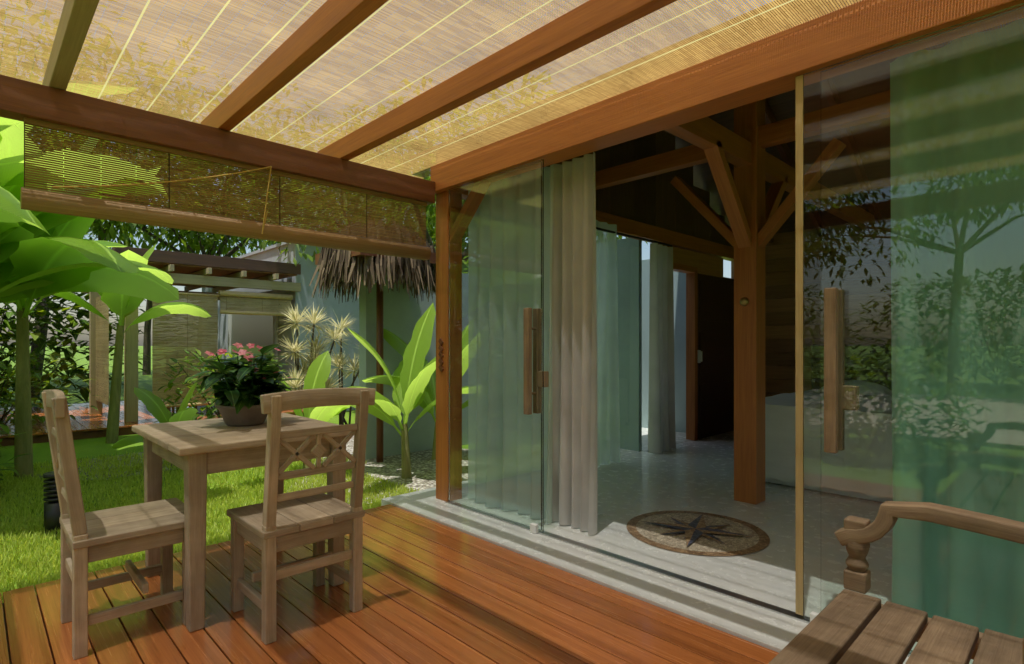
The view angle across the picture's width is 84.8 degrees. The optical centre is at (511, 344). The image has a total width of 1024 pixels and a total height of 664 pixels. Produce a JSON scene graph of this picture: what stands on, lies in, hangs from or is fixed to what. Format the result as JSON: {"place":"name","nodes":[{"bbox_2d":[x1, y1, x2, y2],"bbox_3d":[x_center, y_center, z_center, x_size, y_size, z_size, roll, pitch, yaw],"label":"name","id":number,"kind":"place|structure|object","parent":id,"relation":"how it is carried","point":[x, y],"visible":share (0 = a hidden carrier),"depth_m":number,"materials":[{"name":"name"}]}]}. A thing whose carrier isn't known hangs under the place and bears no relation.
{"place":"outdoors","nodes":[
{"label":"outdoors","id":0,"kind":"place"},
{"bbox_2d":[0,346,380,601],"bbox_3d":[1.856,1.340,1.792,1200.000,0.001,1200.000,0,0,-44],"label":"lawn ground","id":1,"kind":"structure","parent":0,"point":[92,447],"depth_m":7.58,"materials":[{"name":"green plant"}]},
{"bbox_2d":[0,376,14,430],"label":"shrub","id":2,"kind":"object","parent":1,"relation":"on","point":[0,389],"visible":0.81,"depth_m":6.51,"materials":[{"name":"green plant"}]},
{"bbox_2d":[0,399,27,479],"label":"plant","id":3,"kind":"object","parent":1,"relation":"on","point":[5,428],"visible":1,"depth_m":5.09,"materials":[{"name":"green plant"}]},
{"bbox_2d":[2,595,53,663],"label":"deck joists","id":4,"kind":"object","parent":1,"relation":"on","point":[7,636],"depth_m":2.39,"materials":[{"name":"brown wood"}]},
{"bbox_2d":[41,389,185,659],"bbox_3d":[-1.675,0.693,2.413,0.511,1.014,0.496,0,0,-44],"label":"chair","id":5,"kind":"object","parent":4,"relation":"on","point":[89,537],"visible":0.9,"depth_m":2.31,"materials":[{"name":"brown wood"}]},
{"bbox_2d":[132,413,349,631],"bbox_3d":[-1.375,0.809,2.864,0.796,0.780,0.926,0,0,-44],"label":"garden table","id":6,"kind":"object","parent":4,"relation":"on","point":[196,451],"visible":0.71,"depth_m":2.52,"materials":[{"name":"brown wood"}]},
{"bbox_2d":[214,400,266,426],"bbox_3d":[-1.405,0.364,2.952,0.290,0.112,0.290,0,0,-44],"label":"plant pot","id":7,"kind":"object","parent":6,"relation":"on","point":[253,415],"visible":0.57,"depth_m":2.86,"materials":[{"name":"ceramic"}]},
{"bbox_2d":[185,342,303,413],"bbox_3d":[-1.426,0.179,2.920,0.535,0.383,0.613,0,0,10],"label":"potted plant","id":8,"kind":"object","parent":7,"relation":"on","point":[257,383],"visible":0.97,"depth_m":2.85,"materials":[{"name":"green plant"}]},
{"bbox_2d":[227,388,375,644],"bbox_3d":[-0.961,0.693,2.521,0.496,1.014,0.511,0,0,-44],"label":"chair","id":9,"kind":"object","parent":4,"relation":"on","point":[272,525],"visible":1,"depth_m":2.41,"materials":[{"name":"brown wood"}]},
{"bbox_2d":[768,501,1023,663],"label":"garden bench","id":10,"kind":"object","parent":4,"relation":"on","point":[846,626],"visible":1,"depth_m":1.51,"materials":[{"name":"brown wood"}]},
{"bbox_2d":[0,349,102,430],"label":"shrub","id":11,"kind":"object","parent":1,"relation":"on","point":[5,382],"visible":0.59,"depth_m":8.47,"materials":[{"name":"green plant"}]},
{"bbox_2d":[43,471,60,533],"bbox_3d":[-3.254,1.127,4.003,0.148,0.425,0.148,0,0,-44],"label":"garden light","id":12,"kind":"object","parent":1,"relation":"on","point":[52,514],"visible":0.47,"depth_m":3.94,"materials":[{"name":"black metal"}]},
{"bbox_2d":[0,240,126,310],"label":"banana plant","id":13,"kind":"object","parent":1,"relation":"on","point":[109,244],"visible":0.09,"depth_m":7.34,"materials":[{"name":"green plant"}]},
{"bbox_2d":[0,234,150,405],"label":"hedge","id":14,"kind":"object","parent":1,"relation":"on","point":[7,320],"visible":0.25,"depth_m":10.91,"materials":[{"name":"green plant"}]},
{"bbox_2d":[0,5,163,224],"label":"tree","id":15,"kind":"object","parent":1,"relation":"on","point":[111,222],"visible":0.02,"depth_m":16.02,"materials":[{"name":"green plant"}]},
{"bbox_2d":[0,80,164,234],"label":"banana plant","id":16,"kind":"object","parent":1,"relation":"on","point":[11,211],"visible":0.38,"depth_m":4.71,"materials":[{"name":"green plant"}]},
{"bbox_2d":[0,124,173,479],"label":"banana plant","id":17,"kind":"object","parent":1,"relation":"on","point":[65,243],"visible":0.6,"depth_m":5.47,"materials":[{"name":"green plant"}]},
{"bbox_2d":[0,121,178,302],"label":"banana plant","id":18,"kind":"object","parent":1,"relation":"on","point":[148,285],"visible":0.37,"depth_m":5.41,"materials":[{"name":"green plant"}]},
{"bbox_2d":[0,0,220,397],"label":"tree","id":19,"kind":"object","parent":1,"relation":"on","point":[144,245],"visible":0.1,"depth_m":13.68,"materials":[{"name":"green plant"}]},
{"bbox_2d":[0,23,236,240],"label":"tree","id":20,"kind":"object","parent":1,"relation":"on","point":[104,232],"visible":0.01,"depth_m":18.67,"materials":[{"name":"green plant"}]},
{"bbox_2d":[54,244,211,443],"bbox_3d":[-5.301,-0.118,7.494,1.668,3.028,2.305,0,0,17],"label":"banana plant","id":21,"kind":"object","parent":1,"relation":"on","point":[122,306],"visible":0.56,"depth_m":7.60,"materials":[{"name":"green plant"}]},
{"bbox_2d":[41,100,258,374],"bbox_3d":[-16.142,-4.546,24.449,12.154,11.975,11.055,0,0,-44],"label":"tree","id":22,"kind":"object","parent":1,"relation":"on","point":[147,346],"visible":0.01,"depth_m":24.62,"materials":[{"name":"green plant"}]},
{"bbox_2d":[0,413,303,446],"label":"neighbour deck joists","id":23,"kind":"object","parent":1,"relation":"on","point":[43,438],"depth_m":7.94,"materials":[{"name":"brown wood"}]},
{"bbox_2d":[0,397,302,438],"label":"neighbour deck","id":24,"kind":"structure","parent":23,"relation":"on","point":[83,421],"depth_m":9.09,"materials":[{"name":"brown wood"}]},
{"bbox_2d":[111,379,198,467],"bbox_3d":[-3.738,0.888,6.079,0.791,1.007,0.891,0,0,-13],"label":"banana sprout","id":25,"kind":"object","parent":1,"relation":"on","point":[158,410],"visible":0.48,"depth_m":6.01,"materials":[{"name":"green plant"}]},
{"bbox_2d":[28,53,327,382],"bbox_3d":[-9.882,-3.222,17.241,8.348,9.337,7.402,0,0,-15],"label":"tree","id":26,"kind":"object","parent":1,"relation":"on","point":[197,243],"visible":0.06,"depth_m":16.31,"materials":[{"name":"green plant"}]},
{"bbox_2d":[0,450,366,522],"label":"lawn","id":27,"kind":"structure","parent":1,"relation":"on","point":[23,505],"depth_m":5.34,"materials":[{"name":"green plant"}]},
{"bbox_2d":[0,469,422,602],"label":"lawn","id":28,"kind":"structure","parent":1,"relation":"on","point":[21,531],"depth_m":3.96,"materials":[{"name":"green plant"}]},
{"bbox_2d":[150,348,292,423],"bbox_3d":[-4.276,0.703,8.437,1.957,1.294,2.097,0,0,-44],"label":"shrub","id":29,"kind":"object","parent":1,"relation":"on","point":[209,413],"visible":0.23,"depth_m":8.20,"materials":[{"name":"green plant"}]},
{"bbox_2d":[37,436,435,502],"bbox_3d":[-2.227,1.324,6.341,4.808,0.008,4.782,0,0,-44],"label":"gravel bed","id":30,"kind":"object","parent":1,"relation":"on","point":[423,468],"visible":0.08,"depth_m":5.95,"materials":[{"name":"white gravel"}]},
{"bbox_2d":[274,303,351,415],"bbox_3d":[-2.828,0.357,7.836,0.948,1.980,1.768,0,0,11],"label":"dracaena clump","id":31,"kind":"object","parent":30,"relation":"on","point":[294,315],"visible":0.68,"depth_m":7.83,"materials":[{"name":"beige plant"}]},
{"bbox_2d":[325,310,358,424],"bbox_3d":[-2.633,0.385,8.888,1.375,1.926,0.970,0,0,-44],"label":"dracaena clump","id":32,"kind":"object","parent":30,"relation":"on","point":[338,361],"visible":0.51,"depth_m":8.89,"materials":[{"name":"beige plant"}]},
{"bbox_2d":[347,303,435,478],"bbox_3d":[-1.013,0.476,5.745,1.665,1.832,1.568,0,0,-24],"label":"banana plant","id":33,"kind":"object","parent":30,"relation":"in","point":[414,370],"visible":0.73,"depth_m":5.61,"materials":[{"name":"green plant"}]},
{"bbox_2d":[362,328,435,459],"bbox_3d":[-0.855,0.535,6.349,2.151,1.716,1.790,0,0,34],"label":"heliconia","id":34,"kind":"object","parent":30,"relation":"on","point":[397,343],"visible":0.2,"depth_m":6.41,"materials":[{"name":"green plant"}]},
{"bbox_2d":[155,111,404,256],"bbox_3d":[-9.100,-3.778,23.198,10.249,10.461,10.423,0,0,-44],"label":"tree","id":35,"kind":"object","parent":1,"relation":"on","point":[252,246],"visible":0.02,"depth_m":22.98,"materials":[{"name":"green plant"}]},
{"bbox_2d":[267,351,349,468],"bbox_3d":[-2.265,0.729,5.793,1.115,1.328,1.163,0,0,-21],"label":"heliconia","id":36,"kind":"object","parent":1,"relation":"on","point":[318,373],"visible":0.39,"depth_m":5.84,"materials":[{"name":"green plant"}]},
{"bbox_2d":[202,242,435,459],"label":"bungalow walls","id":37,"kind":"structure","parent":1,"relation":"on","point":[402,314],"depth_m":7.14,"materials":[{"name":"teal paint"}]},
{"bbox_2d":[81,264,300,421],"bbox_3d":[-6.196,-0.035,10.699,3.010,2.470,3.700,0,0,-44],"label":"pergola","id":38,"kind":"object","parent":37,"relation":"on","point":[197,279],"visible":0.52,"depth_m":9.57,"materials":[{"name":"wood"}]},
{"bbox_2d":[96,295,290,405],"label":"neighbour blind sheets","id":39,"kind":"object","parent":38,"relation":"hanging from","point":[165,347],"visible":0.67,"depth_m":9.25,"materials":[{"name":"beige wicker"}]},
{"bbox_2d":[147,261,296,288],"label":"rafters","id":40,"kind":"object","parent":38,"relation":"on","point":[189,269],"visible":0.29,"depth_m":9.87,"materials":[{"name":"wood"}]},
{"bbox_2d":[166,290,292,407],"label":"blind rolls","id":41,"kind":"object","parent":38,"relation":"hanging from","point":[254,295],"visible":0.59,"depth_m":9.87,"materials":[{"name":"brown wood"}]},
{"bbox_2d":[112,247,300,274],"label":"neighbour fascia","id":42,"kind":"structure","parent":37,"relation":"attached to","point":[172,257],"depth_m":9.42,"materials":[{"name":"brown wood"}]},
{"bbox_2d":[228,299,277,366],"bbox_3d":[-5.719,0.130,12.271,0.050,2.140,2.900,0,0,-44],"label":"door frame","id":43,"kind":"object","parent":37,"relation":"in","point":[275,332],"visible":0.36,"depth_m":11.24,"materials":[{"name":"wood"}]},
{"bbox_2d":[229,302,273,359],"bbox_3d":[-5.741,0.130,12.250,0.012,2.000,2.700,0,0,-44],"label":"neighbour door glass","id":44,"kind":"object","parent":43,"relation":"in","point":[245,330],"visible":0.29,"depth_m":12.14,"materials":[{"name":"glass"}]},
{"bbox_2d":[203,85,440,256],"bbox_3d":[-5.143,-3.496,19.254,9.312,9.910,9.552,0,0,-44],"label":"tree","id":45,"kind":"object","parent":1,"relation":"on","point":[242,239],"visible":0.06,"depth_m":17.71,"materials":[{"name":"green plant"}]},
{"bbox_2d":[241,115,427,240],"bbox_3d":[-8.810,-4.542,28.297,12.623,11.983,10.559,0,0,-17],"label":"tree","id":46,"kind":"object","parent":1,"relation":"on","point":[328,188],"visible":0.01,"depth_m":26.17,"materials":[{"name":"green plant"}]},
{"bbox_2d":[241,75,517,270],"bbox_3d":[-1.547,-1.999,11.774,7.379,6.909,5.966,0,0,-4],"label":"tree","id":47,"kind":"object","parent":1,"relation":"on","point":[312,257],"visible":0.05,"depth_m":10.54,"materials":[{"name":"green plant"}]},
{"bbox_2d":[376,277,382,462],"bbox_3d":[-1.495,0.220,6.341,0.076,2.240,0.080,0,0,-44],"label":"post","id":48,"kind":"object","parent":1,"relation":"on","point":[379,369],"visible":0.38,"depth_m":6.31,"materials":[{"name":"brown wood"}]},
{"bbox_2d":[309,220,435,303],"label":"thatched roof","id":49,"kind":"structure","parent":48,"relation":"on","point":[343,270],"depth_m":5.87,"materials":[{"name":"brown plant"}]},
{"bbox_2d":[384,82,539,236],"bbox_3d":[-0.158,-2.341,13.220,5.481,7.594,6.175,0,0,-44],"label":"tree","id":50,"kind":"object","parent":1,"relation":"on","point":[429,179],"visible":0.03,"depth_m":12.57,"materials":[{"name":"green plant"}]},
{"bbox_2d":[388,68,571,249],"bbox_3d":[0.095,-2.984,17.437,8.151,8.880,9.620,0,0,-4],"label":"tree","id":51,"kind":"object","parent":1,"relation":"on","point":[433,230],"visible":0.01,"depth_m":14.98,"materials":[{"name":"green plant"}]},
{"bbox_2d":[381,431,908,663],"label":"floor","id":52,"kind":"structure","parent":1,"relation":"on","point":[696,475],"depth_m":3.41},
{"bbox_2d":[627,511,769,555],"bbox_3d":[1.165,1.176,3.558,0.860,0.012,0.860,0,0,-44],"label":"floor medallion","id":53,"kind":"object","parent":52,"relation":"on","point":[698,533],"visible":1,"depth_m":3.49,"materials":[{"name":"beige stone"}]},
{"bbox_2d":[765,478,795,486],"bbox_3d":[3.355,0.856,4.998,1.990,0.640,1.770,0,0,-44],"label":"bed base","id":54,"kind":"object","parent":52,"relation":"on","point":[777,481],"depth_m":4.71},
{"bbox_2d":[765,392,795,481],"bbox_3d":[3.320,0.753,4.965,2.085,0.774,1.899,0,0,-44],"label":"bed linen","id":55,"kind":"object","parent":54,"relation":"on","point":[780,436],"visible":0.07,"depth_m":4.65,"materials":[{"name":"white fabric"}]},
{"bbox_2d":[431,0,1023,500],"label":"door frame","id":56,"kind":"object","parent":1,"relation":"on","point":[771,66],"visible":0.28,"depth_m":2.84,"materials":[{"name":"brown wood"}]},
{"bbox_2d":[0,74,434,204],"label":"pergola beam","id":57,"kind":"structure","parent":56,"relation":"attached to","point":[20,99],"depth_m":3.08,"materials":[{"name":"brown wood"}]},
{"bbox_2d":[42,0,99,89],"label":"pergola rafter","id":58,"kind":"object","parent":57,"relation":"on","point":[76,18],"visible":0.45,"depth_m":2.30,"materials":[{"name":"brown wood"}]},
{"bbox_2d":[20,117,430,259],"bbox_3d":[-1.478,-0.854,3.445,2.320,0.432,0.104,0,0,-44],"label":"roll blind","id":59,"kind":"object","parent":57,"relation":"attached to","point":[32,199],"visible":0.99,"depth_m":3.14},
{"bbox_2d":[52,166,271,233],"bbox_3d":[-1.839,-0.867,3.045,1.027,0.416,0.074,0,0,-44],"label":"blind cord","id":60,"kind":"object","parent":59,"relation":"attached to","point":[265,211],"visible":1,"depth_m":3.09,"materials":[{"name":"brown fabric"}]},
{"bbox_2d":[201,0,387,130],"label":"pergola rafter","id":61,"kind":"object","parent":57,"relation":"on","point":[327,25],"visible":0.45,"depth_m":2.47,"materials":[{"name":"brown wood"}]},
{"bbox_2d":[0,0,861,178],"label":"ceiling","id":62,"kind":"structure","parent":61,"relation":"on","point":[468,139],"depth_m":2.67,"materials":[{"name":"beige wicker"}]},
{"bbox_2d":[317,0,676,160],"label":"pergola rafter","id":63,"kind":"object","parent":57,"relation":"on","point":[584,24],"visible":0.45,"depth_m":2.58,"materials":[{"name":"brown wood"}]},
{"bbox_2d":[438,338,443,371],"bbox_3d":[-0.539,0.080,4.268,0.012,0.260,0.060,0,0,-44],"label":"post carving","id":64,"kind":"object","parent":56,"relation":"attached to","point":[441,355],"visible":1,"depth_m":4.26,"materials":[{"name":"brown wood"}]},
{"bbox_2d":[449,159,543,532],"bbox_3d":[-0.136,0.009,3.838,0.010,2.330,0.950,0,0,-44],"label":"sliding glass door","id":65,"kind":"structure","parent":56,"relation":"attached to","point":[496,288],"depth_m":3.79,"materials":[{"name":"clear glass"}]},
{"bbox_2d":[524,308,548,414],"bbox_3d":[0.152,0.105,3.544,0.132,0.670,0.098,0,0,-44],"label":"door handle","id":66,"kind":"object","parent":65,"relation":"attached to","point":[528,329],"depth_m":3.51,"materials":[{"name":"brown wood"}]},
{"bbox_2d":[544,164,553,523],"bbox_3d":[-0.014,-0.013,3.996,0.849,2.374,0.156,0,0,44],"label":"panel","id":67,"kind":"object","parent":56,"relation":"on","point":[548,406],"visible":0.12,"depth_m":3.78,"materials":[{"name":"clear glass"}]},
{"bbox_2d":[552,152,597,535],"bbox_3d":[0.393,-0.011,3.641,0.130,2.378,0.413,0,0,-41],"label":"grey curtain","id":68,"kind":"object","parent":56,"relation":"hanging from","point":[574,390],"visible":0.95,"depth_m":3.61,"materials":[{"name":"grey fabric"}]},
{"bbox_2d":[436,130,732,246],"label":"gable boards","id":69,"kind":"object","parent":56,"relation":"on","point":[660,200],"visible":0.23,"depth_m":6.35,"materials":[{"name":"brown wood"}]},
{"bbox_2d":[410,0,800,233],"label":"roof ceiling boards","id":70,"kind":"object","parent":56,"relation":"on","point":[782,106],"visible":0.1,"depth_m":6.25,"materials":[{"name":"brown wood"}]},
{"bbox_2d":[596,220,619,466],"bbox_3d":[0.411,-0.013,5.026,1.813,2.374,0.106,0,0,-44],"label":"sheer curtain","id":71,"kind":"object","parent":56,"relation":"hanging from","point":[608,421],"visible":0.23,"depth_m":5.51,"materials":[{"name":"fabric"}]},
{"bbox_2d":[617,234,651,455],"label":"glass side wall","id":72,"kind":"structure","parent":56,"relation":"attached to","point":[633,266],"depth_m":6.05,"materials":[{"name":"clear glass"}]},
{"bbox_2d":[596,227,672,246],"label":"curtain rods","id":73,"kind":"object","parent":56,"relation":"attached to","point":[627,235],"visible":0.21,"depth_m":5.82,"materials":[{"name":"black metal"}]},
{"bbox_2d":[438,0,859,163],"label":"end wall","id":74,"kind":"structure","parent":56,"relation":"on","point":[657,70],"depth_m":2.88,"materials":[{"name":"brown wood"}]},
{"bbox_2d":[648,243,675,452],"bbox_3d":[1.665,0.039,6.207,0.422,2.278,0.143,0,0,-44],"label":"grey curtain","id":75,"kind":"object","parent":56,"relation":"hanging from","point":[661,424],"visible":1,"depth_m":6.17,"materials":[{"name":"grey fabric"}]},
{"bbox_2d":[530,523,818,621],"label":"door stops","id":76,"kind":"object","parent":56,"relation":"on","point":[534,530],"depth_m":3.50,"materials":[{"name":"white plastic"}]},
{"bbox_2d":[445,501,910,656],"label":"sliding door track","id":77,"kind":"structure","parent":56,"relation":"on","point":[755,602],"depth_m":2.86,"materials":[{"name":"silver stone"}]},
{"bbox_2d":[673,263,697,440],"bbox_3d":[2.013,0.116,6.747,0.680,2.141,0.120,0,0,-44],"label":"door frame","id":78,"kind":"object","parent":56,"relation":"on","point":[691,272],"visible":0.56,"depth_m":6.92,"materials":[{"name":"brown wood"}]},
{"bbox_2d":[698,273,733,438],"bbox_3d":[2.716,0.141,7.408,1.250,2.090,0.065,0,0,-44],"label":"dark door leaf","id":79,"kind":"object","parent":78,"relation":"attached to","point":[716,348],"visible":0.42,"depth_m":7.32,"materials":[{"name":"brown wood"}]},
{"bbox_2d":[698,350,701,362],"bbox_3d":[2.349,0.150,7.002,0.072,0.160,0.030,0,0,-44],"label":"door lock","id":80,"kind":"object","parent":79,"relation":"attached to","point":[699,356],"visible":1,"depth_m":6.98,"materials":[{"name":"silver metal"}]},
{"bbox_2d":[595,99,795,504],"bbox_3d":[2.805,-0.582,3.248,4.285,3.536,6.354,0,0,-10],"label":"interior post and ties","id":81,"kind":"object","parent":56,"relation":"on","point":[757,218],"visible":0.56,"depth_m":4.19,"materials":[{"name":"brown wood"}]},
{"bbox_2d":[740,297,748,305],"bbox_3d":[1.733,-0.320,4.190,0.035,0.070,0.070,0,0,-44],"label":"brass post hook","id":82,"kind":"object","parent":81,"relation":"attached to","point":[744,301],"visible":1,"depth_m":4.18,"materials":[{"name":"brown metal"}]},
{"bbox_2d":[796,75,802,615],"bbox_3d":[1.239,0.003,2.413,0.014,2.316,0.030,0,0,-44],"label":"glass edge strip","id":83,"kind":"object","parent":56,"relation":"attached to","point":[799,345],"visible":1,"depth_m":2.41,"materials":[{"name":"brown"}]},
{"bbox_2d":[803,3,1023,663],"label":"sliding glass door","id":84,"kind":"structure","parent":56,"relation":"attached to","point":[913,201],"depth_m":2.10,"materials":[{"name":"glass"}]},
{"bbox_2d":[824,288,837,452],"bbox_3d":[1.354,0.105,2.300,0.132,0.670,0.098,0,0,-44],"label":"door handle","id":85,"kind":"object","parent":84,"relation":"attached to","point":[830,370],"depth_m":2.27,"materials":[{"name":"brown wood"}]},
{"bbox_2d":[673,231,795,396],"bbox_3d":[4.882,-0.400,4.784,2.120,3.300,7.100,0,0,-44],"label":"wall panelling","id":86,"kind":"object","parent":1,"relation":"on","point":[780,314],"visible":0.05,"depth_m":7.46,"materials":[{"name":"brown wood"}]},
{"bbox_2d":[166,368,220,412],"bbox_3d":[-5.811,0.821,10.236,0.800,0.758,0.800,0,0,-44],"label":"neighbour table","id":87,"kind":"object","parent":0,"point":[176,397],"visible":0.07,"depth_m":10.22,"materials":[{"name":"brown wood"}]},
{"bbox_2d":[0,0,773,345],"label":"sky","id":88,"kind":"structure","parent":0,"point":[726,264],"materials":[{"name":"white"}]},
{"bbox_2d":[0,504,777,663],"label":"deck boards","id":89,"kind":"object","parent":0,"point":[434,592],"visible":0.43,"depth_m":2.44,"materials":[{"name":"brown wood"}]},
{"bbox_2d":[475,24,795,242],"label":"roof rafters","id":90,"kind":"object","parent":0,"point":[786,154],"visible":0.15,"depth_m":6.14,"materials":[{"name":"brown wood"}]},
{"bbox_2d":[645,432,689,450],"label":"bathroom floor","id":91,"kind":"structure","parent":0,"point":[680,437],"depth_m":7.12,"materials":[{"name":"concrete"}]},
{"bbox_2d":[673,271,685,432],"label":"bathroom walls","id":92,"kind":"structure","parent":0,"point":[679,281],"depth_m":7.54,"materials":[{"name":"paint"}]}
]}

